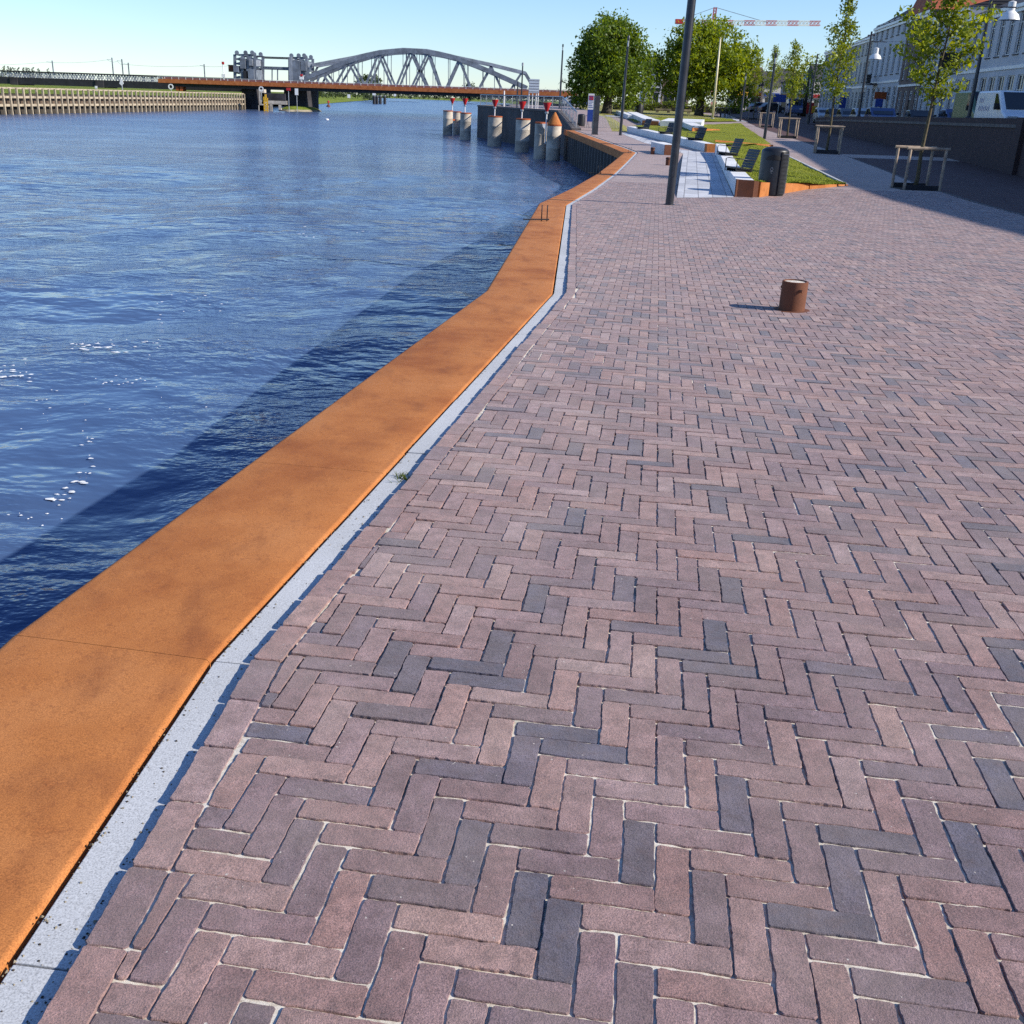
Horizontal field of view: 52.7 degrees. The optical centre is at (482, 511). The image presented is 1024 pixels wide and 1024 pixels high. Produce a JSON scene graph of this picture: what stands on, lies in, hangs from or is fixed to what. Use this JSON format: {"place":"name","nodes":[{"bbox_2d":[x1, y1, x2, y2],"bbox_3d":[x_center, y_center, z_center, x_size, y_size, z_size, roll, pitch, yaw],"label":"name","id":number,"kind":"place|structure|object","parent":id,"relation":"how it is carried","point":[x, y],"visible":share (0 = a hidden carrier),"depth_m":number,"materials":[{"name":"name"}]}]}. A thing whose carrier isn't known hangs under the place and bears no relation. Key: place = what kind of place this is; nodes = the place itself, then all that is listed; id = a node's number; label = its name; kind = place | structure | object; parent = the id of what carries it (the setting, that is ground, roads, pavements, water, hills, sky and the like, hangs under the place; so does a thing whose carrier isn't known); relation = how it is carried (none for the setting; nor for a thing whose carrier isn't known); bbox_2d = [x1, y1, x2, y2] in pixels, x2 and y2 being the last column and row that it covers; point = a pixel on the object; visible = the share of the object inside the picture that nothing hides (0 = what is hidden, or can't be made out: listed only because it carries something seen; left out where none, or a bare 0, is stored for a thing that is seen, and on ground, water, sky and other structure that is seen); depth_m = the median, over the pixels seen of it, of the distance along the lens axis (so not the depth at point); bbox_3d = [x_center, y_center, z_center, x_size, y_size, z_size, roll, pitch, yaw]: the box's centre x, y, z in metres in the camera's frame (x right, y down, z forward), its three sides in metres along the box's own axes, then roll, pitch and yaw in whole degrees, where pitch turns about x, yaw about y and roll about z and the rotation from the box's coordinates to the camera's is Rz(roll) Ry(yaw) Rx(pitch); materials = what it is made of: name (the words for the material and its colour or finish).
{"place":"outdoors","nodes":[
{"label":"outdoors","id":0,"kind":"place"},
{"bbox_2d":[0,93,241,114],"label":"bank earth","id":1,"kind":"structure","parent":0,"point":[8,110],"depth_m":148.64,"materials":[{"name":"soil"}]},
{"bbox_2d":[0,84,366,103],"bbox_3d":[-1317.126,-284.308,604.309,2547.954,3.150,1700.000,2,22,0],"label":"river meadow","id":2,"kind":"structure","parent":0,"point":[323,100],"depth_m":189.00,"materials":[{"name":"green plant"}]},
{"bbox_2d":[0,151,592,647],"bbox_3d":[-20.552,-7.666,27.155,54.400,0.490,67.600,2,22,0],"label":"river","id":3,"kind":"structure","parent":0,"point":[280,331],"depth_m":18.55,"materials":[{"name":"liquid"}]},
{"bbox_2d":[0,226,313,525],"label":"water foam","id":4,"kind":"object","parent":3,"relation":"on","point":[73,491],"visible":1,"depth_m":13.52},
{"bbox_2d":[0,97,636,169],"bbox_3d":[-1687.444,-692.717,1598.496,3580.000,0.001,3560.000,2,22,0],"label":"river","id":5,"kind":"structure","parent":0,"point":[399,131],"depth_m":88.30,"materials":[{"name":"liquid"}]},
{"bbox_2d":[0,87,245,114],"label":"timber fender","id":6,"kind":"object","parent":5,"relation":"in","point":[37,101],"visible":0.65,"depth_m":151.21,"materials":[{"name":"brown wood"}]},
{"bbox_2d":[0,48,529,109],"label":"railway bridge","id":7,"kind":"structure","parent":5,"relation":"in","point":[308,98],"depth_m":218.15,"materials":[{"name":"paint"}]},
{"bbox_2d":[233,50,313,81],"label":"lift tower span","id":8,"kind":"object","parent":7,"relation":"attached to","point":[248,68],"visible":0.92,"depth_m":217.20,"materials":[{"name":"paint"}]},
{"bbox_2d":[258,89,286,110],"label":"guide wall","id":9,"kind":"structure","parent":5,"relation":"in","point":[279,99],"depth_m":203.97,"materials":[{"name":"concrete"}]},
{"bbox_2d":[279,106,321,111],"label":"islet","id":10,"kind":"object","parent":5,"relation":"in","point":[300,108],"visible":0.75,"depth_m":211.83,"materials":[{"name":"plant"}]},
{"bbox_2d":[157,76,576,99],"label":"footbridge","id":11,"kind":"object","parent":5,"relation":"in","point":[180,83],"visible":0.85,"depth_m":210.43,"materials":[{"name":"metal"}]},
{"bbox_2d":[443,110,452,134],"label":"mooring pile","id":12,"kind":"object","parent":5,"relation":"in","point":[447,122],"visible":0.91,"depth_m":106.57,"materials":[{"name":"concrete"}]},
{"bbox_2d":[453,111,460,134],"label":"mooring pile","id":13,"kind":"object","parent":5,"relation":"in","point":[456,123],"visible":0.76,"depth_m":108.16,"materials":[{"name":"concrete"}]},
{"bbox_2d":[460,112,471,139],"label":"mooring pile","id":14,"kind":"object","parent":5,"relation":"in","point":[465,125],"visible":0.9,"depth_m":95.45,"materials":[{"name":"concrete"}]},
{"bbox_2d":[487,116,501,146],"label":"mooring pile","id":15,"kind":"object","parent":5,"relation":"in","point":[494,131],"visible":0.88,"depth_m":83.98,"materials":[{"name":"concrete"}]},
{"bbox_2d":[515,118,530,152],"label":"mooring pile","id":16,"kind":"object","parent":5,"relation":"in","point":[522,135],"visible":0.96,"depth_m":76.00,"materials":[{"name":"concrete"}]},
{"bbox_2d":[477,104,580,154],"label":"jetty wall","id":17,"kind":"structure","parent":5,"relation":"in","point":[509,115],"depth_m":90.78,"materials":[{"name":"grey concrete"}]},
{"bbox_2d":[480,94,562,109],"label":"railing","id":18,"kind":"object","parent":17,"relation":"on","point":[490,97],"visible":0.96,"depth_m":89.08,"materials":[{"name":"metal"}]},
{"bbox_2d":[561,96,576,126],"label":"railing","id":19,"kind":"object","parent":17,"relation":"on","point":[570,105],"visible":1,"depth_m":71.99,"materials":[{"name":"grey metal"}]},
{"bbox_2d":[533,122,546,158],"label":"mooring pile","id":20,"kind":"object","parent":5,"relation":"in","point":[539,146],"visible":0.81,"depth_m":68.22,"materials":[{"name":"concrete"}]},
{"bbox_2d":[546,112,561,160],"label":"mooring pile","id":21,"kind":"object","parent":5,"relation":"in","point":[554,126],"visible":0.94,"depth_m":66.90,"materials":[{"name":"concrete"}]},
{"bbox_2d":[558,135,616,261],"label":"quay wall","id":22,"kind":"structure","parent":5,"relation":"in","point":[586,158],"depth_m":57.25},
{"bbox_2d":[0,129,634,983],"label":"quay coping","id":23,"kind":"object","parent":22,"relation":"on","point":[102,673],"visible":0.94,"depth_m":3.22,"materials":[{"name":"metal"}]},
{"bbox_2d":[0,131,637,1023],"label":"gutter strip","id":24,"kind":"object","parent":23,"relation":"on","point":[30,977],"visible":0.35,"depth_m":2.42,"materials":[{"name":"concrete"}]},
{"bbox_2d":[0,292,555,1022],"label":"moss crumbs","id":25,"kind":"object","parent":24,"relation":"on","point":[160,768],"visible":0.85,"depth_m":2.14,"materials":[{"name":"plant"}]},
{"bbox_2d":[1,270,567,1023],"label":"grit","id":26,"kind":"object","parent":24,"relation":"on","point":[171,784],"visible":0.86,"depth_m":2.17,"materials":[{"name":"gravel"}]},
{"bbox_2d":[271,92,563,105],"bbox_3d":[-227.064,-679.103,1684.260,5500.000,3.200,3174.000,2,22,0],"label":"bank","id":27,"kind":"structure","parent":0,"point":[476,100],"depth_m":1778.11,"materials":[{"name":"green plant"}]},
{"bbox_2d":[0,0,915,160],"label":"sky","id":28,"kind":"structure","parent":0,"point":[149,34],"materials":[{"name":"blue"}]},
{"bbox_2d":[38,152,1023,1023],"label":"brick paving","id":29,"kind":"structure","parent":0,"point":[910,296],"depth_m":2.76,"materials":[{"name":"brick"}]},
{"bbox_2d":[663,0,695,205],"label":"lamp post","id":30,"kind":"object","parent":29,"relation":"on","point":[683,76],"visible":0.89,"depth_m":20.32,"materials":[{"name":"metal"}]},
{"bbox_2d":[715,144,754,197],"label":"seat wall","id":31,"kind":"structure","parent":29,"relation":"on","point":[746,185],"depth_m":26.77,"materials":[{"name":"white concrete"}]},
{"bbox_2d":[717,138,743,155],"bbox_3d":[8.925,-13.156,37.239,0.706,0.582,0.646,-5,23,-16],"label":"slatted seat","id":32,"kind":"object","parent":31,"relation":"on","point":[734,150],"visible":1,"depth_m":37.21,"materials":[{"name":"paint"}]},
{"bbox_2d":[725,149,760,171],"bbox_3d":[7.140,-9.668,28.398,0.706,0.582,0.646,-5,23,-16],"label":"slatted seat","id":33,"kind":"object","parent":31,"relation":"on","point":[750,159],"visible":1,"depth_m":28.37,"materials":[{"name":"paint"}]},
{"bbox_2d":[758,146,789,195],"bbox_3d":[7.102,-8.324,25.230,0.680,1.130,0.685,-1,22,-7],"label":"litter bin","id":34,"kind":"object","parent":29,"relation":"on","point":[774,165],"visible":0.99,"depth_m":24.97,"materials":[{"name":"metal"}]},
{"bbox_2d":[773,279,809,312],"bbox_3d":[2.648,-1.831,8.813,0.316,0.278,0.316,-8,24,-23],"label":"mooring bollard","id":35,"kind":"object","parent":29,"relation":"on","point":[793,295],"visible":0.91,"depth_m":8.73,"materials":[{"name":"orange metal"}]},
{"bbox_2d":[506,105,611,130],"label":"ramp","id":36,"kind":"structure","parent":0,"point":[600,126],"depth_m":77.88,"materials":[{"name":"grey concrete"}]},
{"bbox_2d":[528,79,539,108],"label":"shipping board","id":37,"kind":"object","parent":36,"relation":"on","point":[533,85],"visible":0.79,"depth_m":97.97,"materials":[{"name":"white paint"}]},
{"bbox_2d":[586,94,594,127],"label":"banner sign","id":38,"kind":"object","parent":36,"relation":"on","point":[590,107],"visible":0.84,"depth_m":68.81,"materials":[{"name":"white paint"}]},
{"bbox_2d":[599,114,626,131],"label":"embankment","id":39,"kind":"structure","parent":0,"point":[624,128],"depth_m":73.98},
{"bbox_2d":[579,105,721,118],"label":"dry verge","id":40,"kind":"structure","parent":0,"point":[663,114],"depth_m":122.44,"materials":[{"name":"green plant"}]},
{"bbox_2d":[558,7,665,113],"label":"chestnut tree","id":41,"kind":"object","parent":40,"relation":"on","point":[599,54],"visible":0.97,"depth_m":111.68,"materials":[{"name":"green plant"}]},
{"bbox_2d":[612,98,740,113],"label":"hedge","id":42,"kind":"object","parent":40,"relation":"on","point":[647,106],"visible":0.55,"depth_m":140.96,"materials":[{"name":"green plant"}]},
{"bbox_2d":[642,13,768,115],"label":"spreading tree","id":43,"kind":"object","parent":40,"relation":"on","point":[736,60],"visible":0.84,"depth_m":116.95,"materials":[{"name":"green plant"}]},
{"bbox_2d":[622,132,732,197],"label":"granite path","id":44,"kind":"structure","parent":0,"point":[701,174],"depth_m":30.64,"materials":[{"name":"grey stone"}]},
{"bbox_2d":[627,117,735,121],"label":"lawn","id":45,"kind":"structure","parent":0,"point":[705,119],"depth_m":106.72,"materials":[{"name":"green plant"}]},
{"bbox_2d":[627,112,659,124],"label":"block bench","id":46,"kind":"object","parent":45,"relation":"on","point":[637,116],"visible":0.52,"depth_m":94.16,"materials":[{"name":"white concrete"}]},
{"bbox_2d":[711,37,721,118],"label":"flagpole","id":47,"kind":"object","parent":45,"relation":"on","point":[714,97],"visible":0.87,"depth_m":108.60,"materials":[{"name":"white metal"}]},
{"bbox_2d":[543,184,842,325],"bbox_3d":[4.367,-4.664,16.556,15.354,0.693,39.737,15,25,29],"label":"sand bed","id":48,"kind":"object","parent":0,"point":[574,296],"visible":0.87,"depth_m":10.54,"materials":[{"name":"beige sand"}]},
{"bbox_2d":[634,123,770,144],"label":"lawn","id":49,"kind":"structure","parent":0,"point":[729,132],"depth_m":64.77,"materials":[{"name":"green plant"}]},
{"bbox_2d":[660,118,703,126],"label":"block bench","id":50,"kind":"object","parent":49,"relation":"on","point":[664,122],"visible":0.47,"depth_m":77.55,"materials":[{"name":"white concrete"}]},
{"bbox_2d":[569,106,956,192],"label":"brick paving","id":51,"kind":"structure","parent":0,"point":[645,166],"depth_m":40.66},
{"bbox_2d":[592,96,599,134],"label":"pillar","id":52,"kind":"structure","parent":51,"relation":"on","point":[596,108],"depth_m":60.58,"materials":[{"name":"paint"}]},
{"bbox_2d":[619,35,629,134],"bbox_3d":[8.267,-24.822,60.286,0.246,5.457,0.246,3,22,0],"label":"lamp post","id":53,"kind":"object","parent":51,"relation":"on","point":[623,96],"visible":0.95,"depth_m":60.29,"materials":[{"name":"metal"}]},
{"bbox_2d":[639,58,662,103],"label":"shop house","id":54,"kind":"structure","parent":51,"relation":"on","point":[655,93],"depth_m":199.10,"materials":[{"name":"white paint"}]},
{"bbox_2d":[650,142,671,154],"bbox_3d":[7.682,-15.367,43.892,0.550,0.583,2.409,0,22,-6],"label":"block bench","id":55,"kind":"object","parent":51,"relation":"on","point":[663,148],"visible":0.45,"depth_m":43.20,"materials":[{"name":"white concrete"}]},
{"bbox_2d":[627,126,715,151],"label":"seat wall","id":56,"kind":"structure","parent":51,"relation":"on","point":[704,146],"depth_m":53.44,"materials":[{"name":"white concrete"}]},
{"bbox_2d":[686,127,706,140],"bbox_3d":[10.183,-17.985,49.139,0.706,0.582,0.646,-10,25,-27],"label":"slatted seat","id":57,"kind":"object","parent":56,"relation":"on","point":[700,133],"visible":0.99,"depth_m":49.18,"materials":[{"name":"paint"}]},
{"bbox_2d":[763,53,776,138],"bbox_3d":[17.332,-25.038,62.331,0.261,4.882,0.261,3,22,0],"label":"lamp post","id":58,"kind":"object","parent":51,"relation":"on","point":[769,103],"visible":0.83,"depth_m":62.33,"materials":[{"name":"metal"}]},
{"bbox_2d":[773,94,785,116],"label":"road sign","id":59,"kind":"object","parent":51,"relation":"on","point":[779,98],"visible":0.89,"depth_m":129.53,"materials":[{"name":"blue metal"}]},
{"bbox_2d":[777,117,800,138],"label":"tree guard","id":60,"kind":"object","parent":51,"relation":"on","point":[779,135],"visible":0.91,"depth_m":65.58,"materials":[{"name":"brown wood"}]},
{"bbox_2d":[779,39,816,135],"bbox_3d":[19.574,-26.595,64.977,2.102,5.826,2.356,10,23,20],"label":"young tree","id":61,"kind":"object","parent":60,"relation":"in","point":[796,59],"visible":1,"depth_m":64.52,"materials":[{"name":"green plant"}]},
{"bbox_2d":[734,156,848,196],"bbox_3d":[11.679,-12.999,38.480,2.972,0.573,32.225,8,22,14],"label":"lawn edging","id":62,"kind":"object","parent":51,"relation":"on","point":[761,189],"visible":0.48,"depth_m":26.82,"materials":[{"name":"orange metal"}]},
{"bbox_2d":[780,50,836,115],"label":"street tree","id":63,"kind":"object","parent":51,"relation":"on","point":[806,94],"visible":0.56,"depth_m":137.72,"materials":[{"name":"green plant"}]},
{"bbox_2d":[813,125,844,154],"bbox_3d":[15.993,-17.214,47.830,1.230,1.268,1.150,7,22,12],"label":"tree guard","id":64,"kind":"object","parent":51,"relation":"on","point":[818,151],"visible":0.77,"depth_m":47.51,"materials":[{"name":"brown wood"}]},
{"bbox_2d":[815,0,862,150],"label":"young tree","id":65,"kind":"object","parent":64,"relation":"in","point":[842,57],"visible":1,"depth_m":46.34,"materials":[{"name":"green plant"}]},
{"bbox_2d":[756,126,1023,214],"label":"verge kerb","id":66,"kind":"structure","parent":51,"relation":"on","point":[913,182],"depth_m":28.73,"materials":[{"name":"grey concrete"}]},
{"bbox_2d":[814,116,1023,176],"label":"retaining wall","id":67,"kind":"structure","parent":51,"relation":"on","point":[995,143],"depth_m":46.35,"materials":[{"name":"concrete"}]},
{"bbox_2d":[890,145,950,190],"bbox_3d":[12.491,-9.830,29.611,1.180,1.212,1.100,2,22,1],"label":"tree guard","id":68,"kind":"object","parent":51,"relation":"on","point":[904,185],"visible":0.9,"depth_m":29.31,"materials":[{"name":"brown wood"}]},
{"bbox_2d":[889,0,1002,184],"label":"young tree","id":69,"kind":"object","parent":68,"relation":"in","point":[928,39],"visible":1,"depth_m":28.30,"materials":[{"name":"green plant"}]},
{"bbox_2d":[727,145,837,183],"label":"lawn","id":70,"kind":"structure","parent":0,"point":[796,165],"depth_m":34.84,"materials":[{"name":"green plant"}]},
{"bbox_2d":[813,108,834,122],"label":"parked car","id":71,"kind":"object","parent":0,"point":[819,112],"visible":0.33,"depth_m":102.65,"materials":[{"name":"silver metal"}]},
{"bbox_2d":[728,110,1023,213],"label":"red road","id":72,"kind":"structure","parent":0,"point":[990,187],"depth_m":40.16,"materials":[{"name":"asphalt"}]},
{"bbox_2d":[748,107,759,119],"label":"tree guard","id":73,"kind":"object","parent":72,"relation":"on","point":[754,118],"visible":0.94,"depth_m":114.02,"materials":[{"name":"brown wood"}]},
{"bbox_2d":[747,56,767,117],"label":"young tree","id":74,"kind":"object","parent":73,"relation":"in","point":[758,78],"visible":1,"depth_m":113.07,"materials":[{"name":"green plant"}]},
{"bbox_2d":[757,103,784,113],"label":"parked car","id":75,"kind":"object","parent":72,"relation":"on","point":[773,107],"visible":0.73,"depth_m":155.19,"materials":[{"name":"black metal"}]},
{"bbox_2d":[762,43,782,97],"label":"young tree","id":76,"kind":"object","parent":72,"relation":"on","point":[777,71],"visible":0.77,"depth_m":88.86,"materials":[{"name":"green plant"}]},
{"bbox_2d":[785,99,803,115],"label":"delivery van","id":77,"kind":"object","parent":72,"relation":"on","point":[797,107],"visible":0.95,"depth_m":137.74,"materials":[{"name":"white metal"}]},
{"bbox_2d":[807,54,828,123],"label":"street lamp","id":78,"kind":"object","parent":72,"relation":"on","point":[808,117],"visible":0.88,"depth_m":103.63,"materials":[{"name":"metal"}]},
{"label":"street","id":79,"kind":"structure","parent":0,"visible":0},
{"bbox_2d":[835,108,851,116],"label":"parked car","id":80,"kind":"object","parent":79,"relation":"on","point":[843,112],"visible":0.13,"depth_m":87.42,"materials":[{"name":"grey metal"}]},
{"bbox_2d":[818,35,868,108],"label":"terraced house","id":81,"kind":"structure","parent":79,"relation":"on","point":[824,104],"depth_m":160.64,"materials":[{"name":"grey paint"}]},
{"bbox_2d":[849,33,874,108],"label":"terraced house","id":82,"kind":"structure","parent":79,"relation":"on","point":[857,87],"depth_m":141.77,"materials":[{"name":"beige paint"}]},
{"bbox_2d":[857,31,884,116],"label":"street lamp","id":83,"kind":"object","parent":79,"relation":"on","point":[862,90],"visible":0.7,"depth_m":76.10,"materials":[{"name":"metal"}]},
{"bbox_2d":[864,108,898,116],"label":"parked car","id":84,"kind":"object","parent":79,"relation":"on","point":[880,112],"visible":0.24,"depth_m":74.31,"materials":[{"name":"blue metal"}]},
{"bbox_2d":[864,7,912,107],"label":"terraced house","id":85,"kind":"structure","parent":79,"relation":"on","point":[885,71],"depth_m":124.93,"materials":[{"name":"white paint"}]},
{"bbox_2d":[904,110,935,116],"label":"parked car","id":86,"kind":"object","parent":79,"relation":"on","point":[916,113],"visible":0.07,"depth_m":81.84,"materials":[{"name":"grey metal"}]},
{"bbox_2d":[895,0,987,116],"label":"terraced house","id":87,"kind":"structure","parent":79,"relation":"on","point":[906,99],"depth_m":112.36,"materials":[{"name":"brick"}]},
{"bbox_2d":[917,0,1012,116],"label":"terraced house","id":88,"kind":"structure","parent":79,"relation":"on","point":[945,104],"depth_m":97.71,"materials":[{"name":"white paint"}]},
{"bbox_2d":[952,91,980,117],"bbox_3d":[26.323,-20.966,54.466,2.280,2.200,4.845,5,22,8],"label":"delivery van","id":89,"kind":"object","parent":79,"relation":"on","point":[961,104],"visible":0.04,"depth_m":54.74,"materials":[{"name":"white metal"}]},
{"bbox_2d":[952,0,1023,108],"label":"town house","id":90,"kind":"structure","parent":79,"relation":"on","point":[1002,65],"depth_m":82.16,"materials":[{"name":"white paint"}]},
{"bbox_2d":[938,52,961,68],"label":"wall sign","id":91,"kind":"object","parent":90,"relation":"attached to","point":[947,58],"visible":0.32,"depth_m":93.00,"materials":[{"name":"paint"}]},
{"bbox_2d":[984,18,997,59],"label":"window","id":92,"kind":"structure","parent":90,"relation":"in","point":[994,27],"depth_m":84.80,"materials":[{"name":"grey glass"}]},
{"bbox_2d":[993,21,1005,57],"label":"window","id":93,"kind":"structure","parent":90,"relation":"in","point":[1003,23],"depth_m":82.52,"materials":[{"name":"grey glass"}]},
{"bbox_2d":[1002,21,1014,56],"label":"window","id":94,"kind":"structure","parent":90,"relation":"in","point":[1013,22],"depth_m":80.29,"materials":[{"name":"grey glass"}]},
{"bbox_2d":[1011,11,1023,55],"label":"window","id":95,"kind":"structure","parent":90,"relation":"in","point":[1022,21],"depth_m":77.92,"materials":[{"name":"grey glass"}]},
{"bbox_2d":[965,0,1016,117],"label":"street lamp","id":96,"kind":"object","parent":79,"relation":"on","point":[971,102],"visible":0.67,"depth_m":48.13,"materials":[{"name":"metal"}]},
{"bbox_2d":[999,1,1019,20],"bbox_3d":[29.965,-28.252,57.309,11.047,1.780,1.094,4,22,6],"label":"bell lamp","id":97,"kind":"object","parent":96,"relation":"attached to","point":[1010,14],"visible":0.96,"depth_m":57.30,"materials":[{"name":"white metal"}]},
{"bbox_2d":[974,91,1023,117],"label":"delivery van","id":98,"kind":"object","parent":79,"relation":"on","point":[999,104],"visible":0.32,"depth_m":44.63,"materials":[{"name":"white metal"}]},
{"label":"far ground","id":99,"kind":"structure","parent":0,"visible":0},
{"bbox_2d":[675,7,820,103],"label":"tower crane","id":100,"kind":"object","parent":99,"relation":"on","point":[753,21],"visible":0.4,"depth_m":378.56,"materials":[{"name":"white paint"}]},
{"bbox_2d":[760,71,781,103],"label":"shop house","id":101,"kind":"structure","parent":99,"relation":"on","point":[763,98],"depth_m":216.51,"materials":[{"name":"beige paint"}]},
{"bbox_2d":[779,68,795,106],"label":"shop house","id":102,"kind":"structure","parent":99,"relation":"on","point":[782,77],"depth_m":219.94,"materials":[{"name":"white paint"}]},
{"bbox_2d":[806,64,823,107],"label":"shop house","id":103,"kind":"structure","parent":99,"relation":"on","point":[817,93],"depth_m":214.80,"materials":[{"name":"beige paint"}]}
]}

